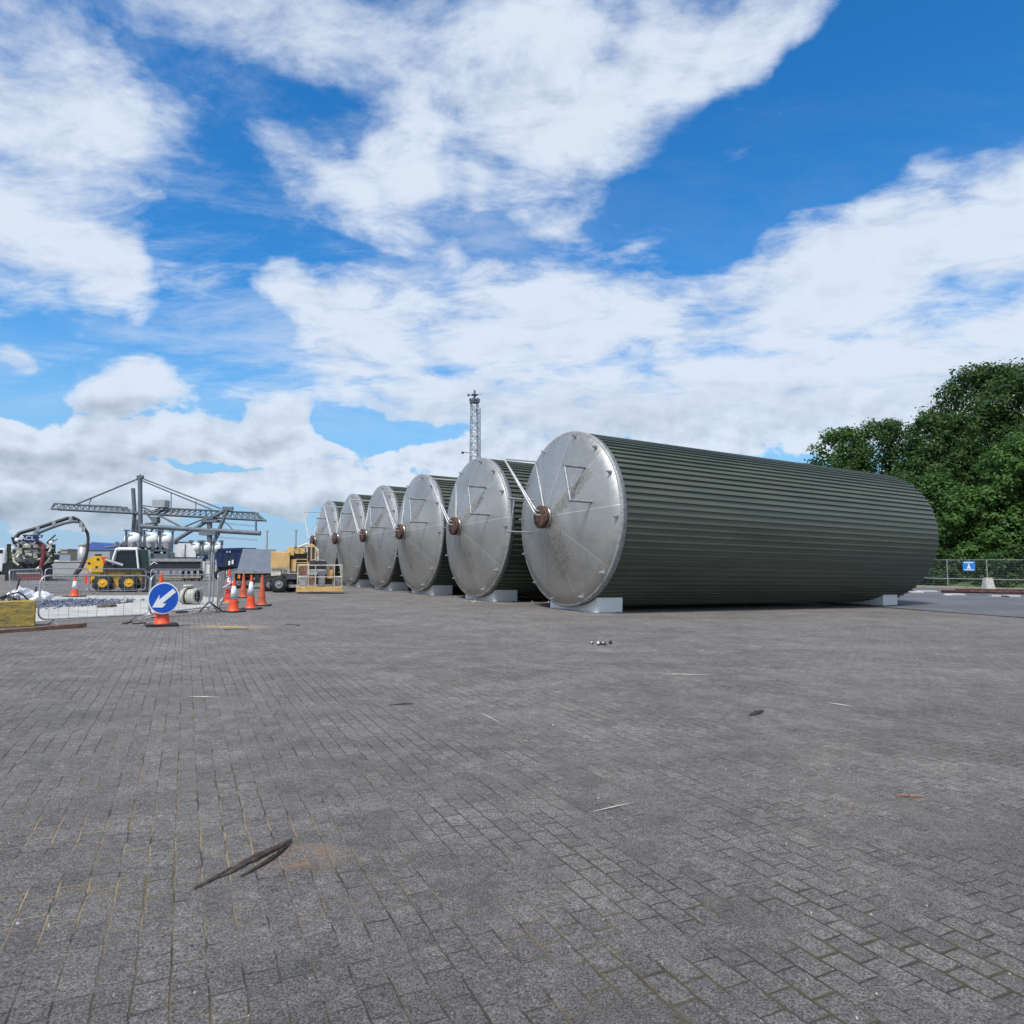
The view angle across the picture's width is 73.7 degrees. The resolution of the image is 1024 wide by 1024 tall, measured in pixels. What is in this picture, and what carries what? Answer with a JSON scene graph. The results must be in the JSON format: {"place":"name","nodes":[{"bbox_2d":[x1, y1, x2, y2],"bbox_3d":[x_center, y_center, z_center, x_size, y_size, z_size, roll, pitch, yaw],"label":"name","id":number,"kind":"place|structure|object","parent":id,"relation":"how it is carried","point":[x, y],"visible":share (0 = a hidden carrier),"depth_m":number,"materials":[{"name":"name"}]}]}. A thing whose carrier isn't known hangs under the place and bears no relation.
{"place":"outdoors","nodes":[
{"label":"outdoors","id":0,"kind":"place"},
{"bbox_2d":[0,548,6,573],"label":"white van","id":1,"kind":"object","parent":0,"point":[3,558],"visible":0.77,"depth_m":63.78,"materials":[{"name":"paint"}]},
{"bbox_2d":[17,572,43,584],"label":"red beam","id":2,"kind":"structure","parent":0,"point":[37,575],"depth_m":39.62,"materials":[{"name":"metal"}]},
{"bbox_2d":[51,561,91,573],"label":"yard wall","id":3,"kind":"structure","parent":0,"point":[66,564],"depth_m":73.76,"materials":[{"name":"concrete"}]},
{"bbox_2d":[5,551,307,562],"bbox_3d":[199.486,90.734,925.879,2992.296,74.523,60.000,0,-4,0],"label":"hills","id":4,"kind":"structure","parent":0,"point":[215,555],"depth_m":903.11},
{"bbox_2d":[195,554,207,570],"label":"navy drum","id":5,"kind":"object","parent":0,"point":[205,556],"visible":0.16,"depth_m":82.24,"materials":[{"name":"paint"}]},
{"bbox_2d":[284,568,318,577],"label":"yard wall","id":6,"kind":"structure","parent":0,"point":[310,573],"depth_m":73.71,"materials":[{"name":"concrete"}]},
{"bbox_2d":[0,563,1023,1023],"bbox_3d":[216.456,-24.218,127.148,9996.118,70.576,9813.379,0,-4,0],"label":"ground","id":7,"kind":"structure","parent":0,"point":[418,825],"depth_m":4.03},
{"bbox_2d":[0,596,36,627],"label":"kentledge block","id":8,"kind":"object","parent":7,"relation":"on","point":[19,613],"depth_m":14.62,"materials":[{"name":"yellow paint"}]},
{"bbox_2d":[9,568,43,600],"bbox_3d":[-17.484,2.611,24.662,0.488,1.117,5.509,-4,-2,-26],"label":"pedestrian barrier","id":9,"kind":"object","parent":7,"relation":"on","point":[34,585],"visible":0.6,"depth_m":24.36,"materials":[{"name":"metal"}]},
{"bbox_2d":[5,551,60,561],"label":"woodland","id":10,"kind":"object","parent":7,"relation":"on","point":[11,560],"visible":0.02,"depth_m":171.02,"materials":[{"name":"green plant"}]},
{"bbox_2d":[0,623,86,633],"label":"timber plank","id":11,"kind":"object","parent":7,"relation":"on","point":[47,627],"visible":1,"depth_m":14.05,"materials":[{"name":"wood"}]},
{"bbox_2d":[2,516,89,580],"bbox_3d":[-33.925,2.660,49.761,4.952,4.517,7.368,3,-5,-35],"label":"vacuum truck","id":12,"kind":"object","parent":7,"relation":"on","point":[32,551],"visible":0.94,"depth_m":46.69,"materials":[{"name":"grey metal"}]},
{"bbox_2d":[54,553,71,560],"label":"distant kiosk","id":13,"kind":"object","parent":7,"relation":"on","point":[61,556],"visible":0.64,"depth_m":150.96,"materials":[{"name":"white paint"}]},
{"bbox_2d":[44,568,88,595],"bbox_3d":[-18.513,2.895,28.396,0.488,1.117,1.927,-2,-5,20],"label":"pedestrian barrier","id":14,"kind":"object","parent":7,"relation":"on","point":[64,580],"visible":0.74,"depth_m":28.28,"materials":[{"name":"metal"}]},
{"bbox_2d":[59,549,77,560],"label":"distant tower","id":15,"kind":"structure","parent":7,"relation":"on","point":[73,555],"depth_m":156.61,"materials":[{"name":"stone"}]},
{"bbox_2d":[77,543,87,560],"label":"silo","id":16,"kind":"object","parent":7,"relation":"on","point":[81,550],"visible":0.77,"depth_m":109.19,"materials":[{"name":"grey metal"}]},
{"bbox_2d":[37,575,150,624],"bbox_3d":[-9.703,2.032,15.989,0.488,1.117,2.490,-3,-6,32],"label":"pedestrian barrier","id":17,"kind":"object","parent":7,"relation":"on","point":[68,617],"visible":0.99,"depth_m":15.79,"materials":[{"name":"metal"}]},
{"bbox_2d":[88,542,138,560],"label":"distant shed","id":18,"kind":"structure","parent":7,"relation":"on","point":[97,549],"depth_m":119.76,"materials":[{"name":"white metal"}]},
{"bbox_2d":[88,568,146,593],"bbox_3d":[-17.532,3.076,30.409,0.488,1.117,2.601,-2,-6,29],"label":"pedestrian barrier","id":19,"kind":"object","parent":7,"relation":"on","point":[118,581],"visible":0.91,"depth_m":30.29,"materials":[{"name":"metal"}]},
{"bbox_2d":[84,547,157,591],"bbox_3d":[-18.726,2.768,32.915,3.026,2.126,1.844,2,-4,-23],"label":"skid steer loader","id":20,"kind":"object","parent":7,"relation":"on","point":[129,560],"visible":0.84,"depth_m":32.28,"materials":[{"name":"yellow paint"}]},
{"bbox_2d":[139,550,150,571],"bbox_3d":[-17.921,2.385,33.342,0.505,1.032,1.000,2,-4,-23],"label":"cab door","id":21,"kind":"structure","parent":20,"relation":"in","point":[144,556],"depth_m":32.90,"materials":[{"name":"glass"}]},
{"bbox_2d":[35,595,222,620],"bbox_3d":[-12.645,3.146,23.509,6.844,0.135,13.626,3,-5,-38],"label":"dusty work area","id":22,"kind":"object","parent":7,"relation":"on","point":[94,610],"visible":0.5,"depth_m":20.61,"materials":[{"name":"concrete"}]},
{"bbox_2d":[0,592,28,600],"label":"black strap","id":23,"kind":"object","parent":22,"relation":"on","point":[3,597],"visible":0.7,"depth_m":22.41,"materials":[{"name":"fabric"}]},
{"bbox_2d":[6,586,34,600],"bbox_3d":[-16.580,2.778,23.057,0.615,0.550,1.177,0,-4,0],"label":"white bag","id":24,"kind":"object","parent":22,"relation":"on","point":[27,592],"visible":0.54,"depth_m":22.90,"materials":[{"name":"plastic"}]},
{"bbox_2d":[29,591,53,601],"bbox_3d":[-16.264,2.908,23.555,0.678,0.361,1.120,0,-4,0],"label":"white bag","id":25,"kind":"object","parent":22,"relation":"on","point":[45,595],"visible":0.65,"depth_m":23.34,"materials":[{"name":"plastic"}]},
{"bbox_2d":[62,577,86,596],"bbox_3d":[-17.413,2.987,27.182,0.600,0.778,0.600,-1,-4,11],"label":"traffic cone","id":26,"kind":"object","parent":22,"relation":"on","point":[74,592],"visible":0.94,"depth_m":27.10,"materials":[{"name":"orange plastic"}]},
{"bbox_2d":[36,597,147,608],"bbox_3d":[-14.709,2.958,22.404,2.659,0.254,7.199,0,-4,0],"label":"stone heap","id":27,"kind":"object","parent":22,"relation":"on","point":[77,602],"visible":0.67,"depth_m":22.21,"materials":[{"name":"stone"}]},
{"bbox_2d":[179,588,202,603],"bbox_3d":[-11.103,2.909,23.576,0.582,0.588,0.588,-1,-4,9],"label":"concrete pipe","id":28,"kind":"object","parent":22,"relation":"on","point":[191,599],"visible":0.89,"depth_m":23.40,"materials":[{"name":"concrete"}]},
{"bbox_2d":[124,530,142,548],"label":"domed tank","id":29,"kind":"object","parent":7,"relation":"on","point":[132,537],"visible":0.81,"depth_m":61.45,"materials":[{"name":"metal"}]},
{"bbox_2d":[105,541,170,578],"bbox_3d":[-31.599,4.071,57.700,4.910,3.121,2.000,2,-5,-28],"label":"screening plant","id":30,"kind":"object","parent":7,"relation":"on","point":[154,549],"visible":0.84,"depth_m":57.45,"materials":[{"name":"grey metal"}]},
{"bbox_2d":[142,530,158,573],"bbox_3d":[-32.728,3.793,61.843,1.549,4.298,1.623,2,-5,-28],"label":"domed tank","id":31,"kind":"object","parent":7,"relation":"on","point":[147,538],"visible":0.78,"depth_m":61.40,"materials":[{"name":"metal"}]},
{"bbox_2d":[150,573,162,617],"bbox_3d":[-9.237,2.179,17.945,0.400,1.166,0.400,2,-4,-21],"label":"traffic cone","id":32,"kind":"object","parent":7,"relation":"on","point":[161,579],"visible":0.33,"depth_m":17.94,"materials":[{"name":"orange plastic"}]},
{"bbox_2d":[50,474,266,558],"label":"harbour crane","id":33,"kind":"object","parent":7,"relation":"on","point":[209,531],"visible":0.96,"depth_m":190.29,"materials":[{"name":"grey metal"}]},
{"bbox_2d":[145,582,178,626],"bbox_3d":[-7.908,2.085,15.445,0.655,0.990,0.442,3,-5,-33],"label":"arrow sign","id":34,"kind":"object","parent":7,"relation":"on","point":[163,599],"visible":1,"depth_m":15.29,"materials":[{"name":"plastic"}]},
{"bbox_2d":[157,530,174,576],"bbox_3d":[-31.375,3.805,61.842,1.419,4.322,1.466,2,-5,-27],"label":"domed tank","id":35,"kind":"object","parent":7,"relation":"on","point":[165,537],"visible":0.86,"depth_m":61.48,"materials":[{"name":"metal"}]},
{"bbox_2d":[150,569,203,589],"bbox_3d":[-16.088,3.304,32.878,0.488,1.117,2.905,-2,-6,27],"label":"pedestrian barrier","id":36,"kind":"object","parent":7,"relation":"on","point":[178,570],"visible":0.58,"depth_m":32.95,"materials":[{"name":"metal"}]},
{"bbox_2d":[151,559,204,580],"bbox_3d":[-26.181,4.463,52.883,4.294,1.689,2.600,2,-5,-26],"label":"flatbed trailer","id":37,"kind":"object","parent":7,"relation":"on","point":[162,564],"visible":0.68,"depth_m":52.05,"materials":[{"name":"black metal"}]},
{"bbox_2d":[146,574,215,618],"bbox_3d":[-9.013,2.274,18.795,0.488,1.117,3.596,0,-5,0],"label":"pedestrian barrier","id":38,"kind":"object","parent":7,"relation":"on","point":[183,575],"visible":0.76,"depth_m":18.89,"materials":[{"name":"metal"}]},
{"bbox_2d":[174,543,196,576],"bbox_3d":[-31.082,4.606,64.911,1.920,3.216,2.100,2,-5,-26],"label":"pale container","id":39,"kind":"object","parent":7,"relation":"on","point":[184,551],"visible":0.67,"depth_m":64.02,"materials":[{"name":"metal"}]},
{"bbox_2d":[189,540,200,561],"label":"domed tank","id":40,"kind":"object","parent":7,"relation":"on","point":[196,546],"visible":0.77,"depth_m":71.46,"materials":[{"name":"metal"}]},
{"bbox_2d":[200,540,211,570],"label":"domed tank","id":41,"kind":"object","parent":7,"relation":"on","point":[206,547],"visible":0.92,"depth_m":71.40,"materials":[{"name":"metal"}]},
{"bbox_2d":[202,559,215,575],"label":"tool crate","id":42,"kind":"object","parent":7,"relation":"on","point":[206,563],"visible":0.48,"depth_m":71.66,"materials":[{"name":"white paint"}]},
{"bbox_2d":[199,575,221,612],"bbox_3d":[-8.822,2.391,20.063,0.586,1.101,0.571,1,-4,-10],"label":"folding stand","id":43,"kind":"object","parent":7,"relation":"on","point":[217,609],"visible":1,"depth_m":19.94,"materials":[{"name":"black metal"}]},
{"bbox_2d":[209,571,225,607],"bbox_3d":[-10.927,2.803,25.672,0.488,1.117,8.695,2,-5,-21],"label":"pedestrian barrier","id":44,"kind":"object","parent":7,"relation":"on","point":[220,583],"visible":0.98,"depth_m":24.29,"materials":[{"name":"metal"}]},
{"bbox_2d":[211,540,223,553],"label":"domed tank","id":45,"kind":"object","parent":7,"relation":"on","point":[216,546],"visible":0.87,"depth_m":71.44,"materials":[{"name":"metal"}]},
{"bbox_2d":[194,860,245,888],"bbox_3d":[-1.339,1.678,3.192,0.023,0.017,0.350,-2,-5,25],"label":"split timber","id":46,"kind":"object","parent":7,"relation":"on","point":[215,876],"visible":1,"depth_m":3.13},
{"bbox_2d":[220,569,238,601],"bbox_3d":[-10.296,2.700,24.837,0.655,1.214,0.655,1,-4,-20],"label":"traffic cone","id":47,"kind":"object","parent":7,"relation":"on","point":[228,586],"visible":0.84,"depth_m":24.75,"materials":[{"name":"orange plastic"}]},
{"bbox_2d":[224,568,237,594],"bbox_3d":[-14.891,3.612,36.389,0.488,1.117,13.365,1,-5,-20],"label":"pedestrian barrier","id":48,"kind":"object","parent":7,"relation":"on","point":[232,573],"visible":0.38,"depth_m":35.42,"materials":[{"name":"metal"}]},
{"bbox_2d":[210,548,255,580],"bbox_3d":[-22.919,4.292,56.141,3.406,2.690,2.720,2,-4,-22],"label":"navy tipper","id":49,"kind":"object","parent":7,"relation":"on","point":[227,558],"visible":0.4,"depth_m":54.91,"materials":[{"name":"paint"}]},
{"bbox_2d":[220,579,245,612],"bbox_3d":[-8.279,2.490,20.310,0.521,0.965,0.521,-1,-4,19],"label":"traffic cone","id":50,"kind":"object","parent":7,"relation":"on","point":[233,605],"visible":1,"depth_m":20.22,"materials":[{"name":"orange plastic"}]},
{"bbox_2d":[237,573,246,597],"bbox_3d":[-11.306,3.089,28.752,0.564,1.044,0.564,0,-4,2],"label":"traffic cone","id":51,"kind":"object","parent":7,"relation":"on","point":[243,592],"visible":0.89,"depth_m":28.66,"materials":[{"name":"orange plastic"}]},
{"bbox_2d":[239,575,261,609],"bbox_3d":[-8.297,2.545,21.706,0.585,1.082,0.585,0,-4,-6],"label":"traffic cone","id":52,"kind":"object","parent":7,"relation":"on","point":[250,604],"visible":0.95,"depth_m":21.61,"materials":[{"name":"orange plastic"}]},
{"bbox_2d":[234,549,275,587],"bbox_3d":[-15.093,3.324,40.131,2.399,2.285,1.800,1,-4,-19],"label":"skip trailer","id":53,"kind":"object","parent":7,"relation":"on","point":[256,563],"visible":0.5,"depth_m":39.37,"materials":[{"name":"grey paint"}]},
{"bbox_2d":[220,839,292,876],"bbox_3d":[-1.257,1.692,3.367,0.056,0.020,0.468,-2,-5,25],"label":"split timber","id":54,"kind":"object","parent":7,"relation":"on","point":[257,856],"visible":1,"depth_m":3.35,"materials":[{"name":"wood"}]},
{"bbox_2d":[255,575,271,605],"bbox_3d":[-8.604,2.694,23.503,0.576,1.067,0.576,1,-4,-10],"label":"traffic cone","id":55,"kind":"object","parent":7,"relation":"on","point":[261,600],"visible":0.93,"depth_m":23.42,"materials":[{"name":"orange plastic"}]},
{"bbox_2d":[240,840,290,876],"bbox_3d":[-1.189,1.693,3.357,0.040,0.019,0.417,-1,-4,14],"label":"split timber","id":56,"kind":"object","parent":7,"relation":"on","point":[273,856],"visible":1,"depth_m":3.31,"materials":[{"name":"wood"}]},
{"bbox_2d":[265,530,268,548],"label":"lighting pole","id":57,"kind":"object","parent":7,"relation":"on","point":[266,531],"visible":0.55,"depth_m":119.88,"materials":[{"name":"grey metal"}]},
{"bbox_2d":[294,530,297,553],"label":"lighting pole","id":58,"kind":"object","parent":7,"relation":"on","point":[295,538],"visible":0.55,"depth_m":119.91,"materials":[{"name":"grey metal"}]},
{"bbox_2d":[264,542,342,592],"bbox_3d":[-10.890,2.874,35.305,4.003,2.628,3.005,1,-4,-17],"label":"boom lift","id":59,"kind":"object","parent":7,"relation":"on","point":[301,563],"visible":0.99,"depth_m":34.72,"materials":[{"name":"beige paint"}]},
{"bbox_2d":[347,580,374,586],"bbox_3d":[-10.403,4.872,46.888,1.100,0.520,2.877,4,-5,-30],"label":"tank cradle","id":60,"kind":"object","parent":7,"relation":"on","point":[363,583],"visible":0.53,"depth_m":45.66,"materials":[{"name":"white paint"}]},
{"bbox_2d":[324,494,371,584],"bbox_3d":[-3.648,2.322,50.986,19.932,6.204,6.204,4,-5,-30],"label":"storage tank","id":61,"kind":"object","parent":60,"relation":"on","point":[345,537],"visible":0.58,"depth_m":45.42,"materials":[{"name":"silver metal"}]},
{"bbox_2d":[375,582,407,590],"bbox_3d":[-7.361,4.495,41.637,1.100,0.520,2.877,4,-5,-30],"label":"tank cradle","id":62,"kind":"object","parent":7,"relation":"on","point":[397,586],"visible":0.77,"depth_m":40.44,"materials":[{"name":"white paint"}]},
{"bbox_2d":[349,485,407,587],"bbox_3d":[-0.606,1.945,45.736,19.932,6.204,6.204,4,-5,-30],"label":"storage tank","id":63,"kind":"object","parent":62,"relation":"on","point":[377,535],"visible":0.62,"depth_m":40.18,"materials":[{"name":"silver metal"}]},
{"bbox_2d":[412,585,451,594],"bbox_3d":[-4.278,4.113,36.318,1.100,0.520,2.877,4,-5,-30],"label":"tank cradle","id":64,"kind":"object","parent":7,"relation":"on","point":[440,590],"visible":0.63,"depth_m":35.14,"materials":[{"name":"white paint"}]},
{"bbox_2d":[382,474,461,590],"bbox_3d":[2.476,1.563,40.416,19.932,6.204,6.204,4,-5,-30],"label":"storage tank","id":65,"kind":"object","parent":64,"relation":"on","point":[420,530],"visible":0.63,"depth_m":34.84,"materials":[{"name":"silver metal"}]},
{"bbox_2d":[461,390,481,461],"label":"light mast","id":66,"kind":"object","parent":7,"relation":"on","point":[474,400],"visible":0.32,"depth_m":78.87,"materials":[{"name":"grey metal"}]},
{"bbox_2d":[465,590,516,601],"bbox_3d":[-0.956,3.701,30.583,1.100,0.520,2.877,4,-5,-30],"label":"tank cradle","id":67,"kind":"object","parent":7,"relation":"on","point":[503,596],"visible":0.67,"depth_m":29.41,"materials":[{"name":"white paint"}]},
{"bbox_2d":[430,458,543,596],"bbox_3d":[5.799,1.152,34.681,19.932,6.204,6.204,4,-5,-30],"label":"storage tank","id":68,"kind":"object","parent":67,"relation":"on","point":[485,551],"visible":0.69,"depth_m":29.12,"materials":[{"name":"silver metal"}]},
{"bbox_2d":[1,626,1002,1022],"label":"dark grit","id":69,"kind":"object","parent":7,"relation":"on","point":[569,902],"visible":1,"depth_m":3.18,"materials":[{"name":"gravel"}]},
{"bbox_2d":[9,626,1010,1021],"bbox_3d":[2.013,2.334,9.943,21.557,0.427,14.917,1,-4,-12],"label":"pale grit","id":70,"kind":"object","parent":7,"relation":"on","point":[603,918],"visible":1,"depth_m":2.91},
{"bbox_2d":[550,598,621,612],"bbox_3d":[2.611,3.259,24.426,1.100,0.520,2.877,4,-5,-30],"label":"tank cradle","id":71,"kind":"object","parent":7,"relation":"on","point":[601,605],"visible":0.67,"depth_m":23.27,"materials":[{"name":"white paint"}]},
{"bbox_2d":[504,431,939,606],"bbox_3d":[9.298,0.705,28.485,20.090,6.204,6.204,4,-5,-30],"label":"storage tank","id":72,"kind":"object","parent":71,"relation":"on","point":[632,522],"visible":0.99,"depth_m":24.70,"materials":[{"name":"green metal"}]},
{"bbox_2d":[590,640,611,644],"bbox_3d":[1.735,2.535,13.200,0.438,0.102,0.291,0,-4,0],"label":"crushed scrap","id":73,"kind":"object","parent":7,"relation":"on","point":[603,643],"visible":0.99,"depth_m":13.14,"materials":[{"name":"silver metal"}]},
{"bbox_2d":[749,710,763,715],"bbox_3d":[2.497,2.045,6.983,0.294,0.038,0.035,4,-6,-43],"label":"stone","id":74,"kind":"object","parent":7,"relation":"on","point":[755,712],"visible":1,"depth_m":6.96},
{"bbox_2d":[834,595,896,604],"bbox_3d":[16.603,4.133,32.469,1.100,0.520,2.877,4,-5,-30],"label":"tank cradle","id":75,"kind":"object","parent":7,"relation":"on","point":[886,600],"visible":0.43,"depth_m":31.31,"materials":[{"name":"white paint"}]},
{"bbox_2d":[896,794,924,796],"bbox_3d":[2.611,1.855,4.476,0.177,0.014,0.025,0,-4,6],"label":"split timber","id":76,"kind":"object","parent":7,"relation":"on","point":[911,795],"visible":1,"depth_m":4.47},
{"bbox_3d":[-13.475,5.253,52.191,1.100,0.520,2.877,4,-5,-30],"label":"tank cradle","id":77,"kind":"object","parent":7,"relation":"on","visible":0},
{"bbox_2d":[303,501,343,579],"bbox_3d":[-6.720,2.703,56.289,19.932,6.204,6.204,4,-5,-30],"label":"storage tank","id":78,"kind":"object","parent":77,"relation":"on","point":[320,539],"visible":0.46,"depth_m":50.62,"materials":[{"name":"silver metal"}]},
{"bbox_2d":[0,0,1023,552],"label":"sky","id":79,"kind":"structure","parent":0,"point":[267,258],"materials":[{"name":"blue"}]},
{"bbox_2d":[828,587,1023,616],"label":"road","id":80,"kind":"structure","parent":0,"point":[977,603],"depth_m":32.32,"materials":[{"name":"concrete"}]},
{"bbox_2d":[817,602,1023,617],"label":"kerb","id":81,"kind":"structure","parent":80,"relation":"on","point":[922,610],"depth_m":27.87,"materials":[{"name":"concrete"}]},
{"bbox_2d":[941,590,1023,593],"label":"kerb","id":82,"kind":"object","parent":80,"relation":"on","point":[982,591],"visible":1,"depth_m":41.03,"materials":[{"name":"concrete"}]},
{"bbox_2d":[981,576,995,588],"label":"fence ballast","id":83,"kind":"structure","parent":80,"relation":"on","point":[987,583],"depth_m":45.14,"materials":[{"name":"concrete"}]},
{"bbox_2d":[955,588,1023,590],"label":"steel pipe","id":84,"kind":"object","parent":80,"relation":"on","point":[992,589],"visible":0.61,"depth_m":43.82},
{"bbox_2d":[1001,595,1020,596],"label":"broken slab","id":85,"kind":"structure","parent":80,"relation":"on","point":[1010,596],"depth_m":38.23,"materials":[{"name":"concrete"}]},
{"bbox_2d":[916,586,1006,588],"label":"verge","id":86,"kind":"structure","parent":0,"point":[954,587],"depth_m":51.59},
{"bbox_2d":[917,562,947,586],"bbox_3d":[31.887,4.716,52.253,0.070,2.129,2.610,3,-5,-37],"label":"fence","id":87,"kind":"object","parent":86,"relation":"on","point":[936,578],"visible":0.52,"depth_m":51.71,"materials":[{"name":"metal"}]},
{"bbox_2d":[946,560,986,587],"bbox_3d":[33.434,4.568,50.194,0.070,2.129,2.610,3,-5,-37],"label":"fence","id":88,"kind":"object","parent":86,"relation":"on","point":[958,578],"visible":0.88,"depth_m":50.60,"materials":[{"name":"metal"}]},
{"bbox_2d":[963,561,974,570],"bbox_3d":[33.505,3.964,50.067,0.030,0.698,0.781,3,-5,-37],"label":"site sign","id":89,"kind":"object","parent":88,"relation":"attached to","point":[968,565],"visible":1,"depth_m":50.05,"materials":[{"name":"metal"}]},
{"bbox_2d":[986,560,1023,588],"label":"fence","id":90,"kind":"object","parent":86,"relation":"on","point":[997,579],"visible":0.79,"depth_m":48.27,"materials":[{"name":"metal"}]},
{"bbox_2d":[921,579,1023,588],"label":"grass bank","id":91,"kind":"structure","parent":0,"point":[961,582],"depth_m":53.13,"materials":[{"name":"plant"}]},
{"bbox_2d":[804,423,880,473],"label":"broadleaf tree","id":92,"kind":"object","parent":91,"relation":"on","point":[841,438],"visible":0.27,"depth_m":71.48,"materials":[{"name":"green plant"}]},
{"bbox_2d":[832,417,934,478],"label":"broadleaf tree","id":93,"kind":"object","parent":91,"relation":"on","point":[889,432],"visible":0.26,"depth_m":71.68,"materials":[{"name":"green plant"}]},
{"bbox_2d":[906,470,966,544],"bbox_3d":[37.583,0.728,60.818,8.996,9.075,7.990,0,-4,0],"label":"broadleaf tree","id":94,"kind":"object","parent":91,"relation":"on","point":[934,487],"visible":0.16,"depth_m":59.77,"materials":[{"name":"green plant"}]},
{"bbox_2d":[920,544,963,584],"bbox_3d":[34.327,4.460,55.273,4.140,3.793,3.894,4,-6,-42],"label":"hedge shrub","id":95,"kind":"object","parent":91,"relation":"on","point":[942,553],"visible":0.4,"depth_m":54.40,"materials":[{"name":"green plant"}]},
{"bbox_2d":[890,408,997,506],"bbox_3d":[41.976,-3.153,66.093,10.673,14.172,10.102,0,-4,0],"label":"broadleaf tree","id":96,"kind":"object","parent":91,"relation":"on","point":[922,454],"visible":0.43,"depth_m":64.96,"materials":[{"name":"green plant"}]},
{"bbox_2d":[930,551,976,582],"bbox_3d":[35.713,4.626,54.866,4.178,3.248,3.405,0,-4,0],"label":"hedge shrub","id":97,"kind":"object","parent":91,"relation":"on","point":[959,559],"visible":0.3,"depth_m":54.28,"materials":[{"name":"green plant"}]},
{"bbox_2d":[915,357,1023,491],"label":"broadleaf tree","id":98,"kind":"object","parent":91,"relation":"on","point":[980,377],"visible":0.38,"depth_m":68.13,"materials":[{"name":"green plant"}]},
{"bbox_2d":[953,544,991,580],"bbox_3d":[37.496,4.281,55.057,4.190,3.556,3.791,0,-4,0],"label":"hedge shrub","id":99,"kind":"object","parent":91,"relation":"on","point":[968,557],"visible":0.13,"depth_m":54.23,"materials":[{"name":"green plant"}]},
{"bbox_2d":[936,484,1023,570],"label":"broadleaf tree","id":100,"kind":"object","parent":91,"relation":"on","point":[952,529],"visible":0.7,"depth_m":55.42,"materials":[{"name":"green plant"}]},
{"bbox_2d":[961,432,1023,552],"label":"broadleaf tree","id":101,"kind":"object","parent":91,"relation":"on","point":[994,456],"visible":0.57,"depth_m":55.16,"materials":[{"name":"green plant"}]},
{"bbox_2d":[971,551,1023,587],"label":"hedge shrub","id":102,"kind":"object","parent":91,"relation":"on","point":[993,557],"visible":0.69,"depth_m":50.73,"materials":[{"name":"green plant"}]},
{"bbox_2d":[985,363,1023,497],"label":"broadleaf tree","id":103,"kind":"object","parent":91,"relation":"on","point":[1007,395],"visible":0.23,"depth_m":65.28,"materials":[{"name":"green plant"}]},
{"bbox_2d":[990,543,1023,583],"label":"hedge shrub","id":104,"kind":"object","parent":91,"relation":"on","point":[1017,554],"visible":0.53,"depth_m":50.76,"materials":[{"name":"green plant"}]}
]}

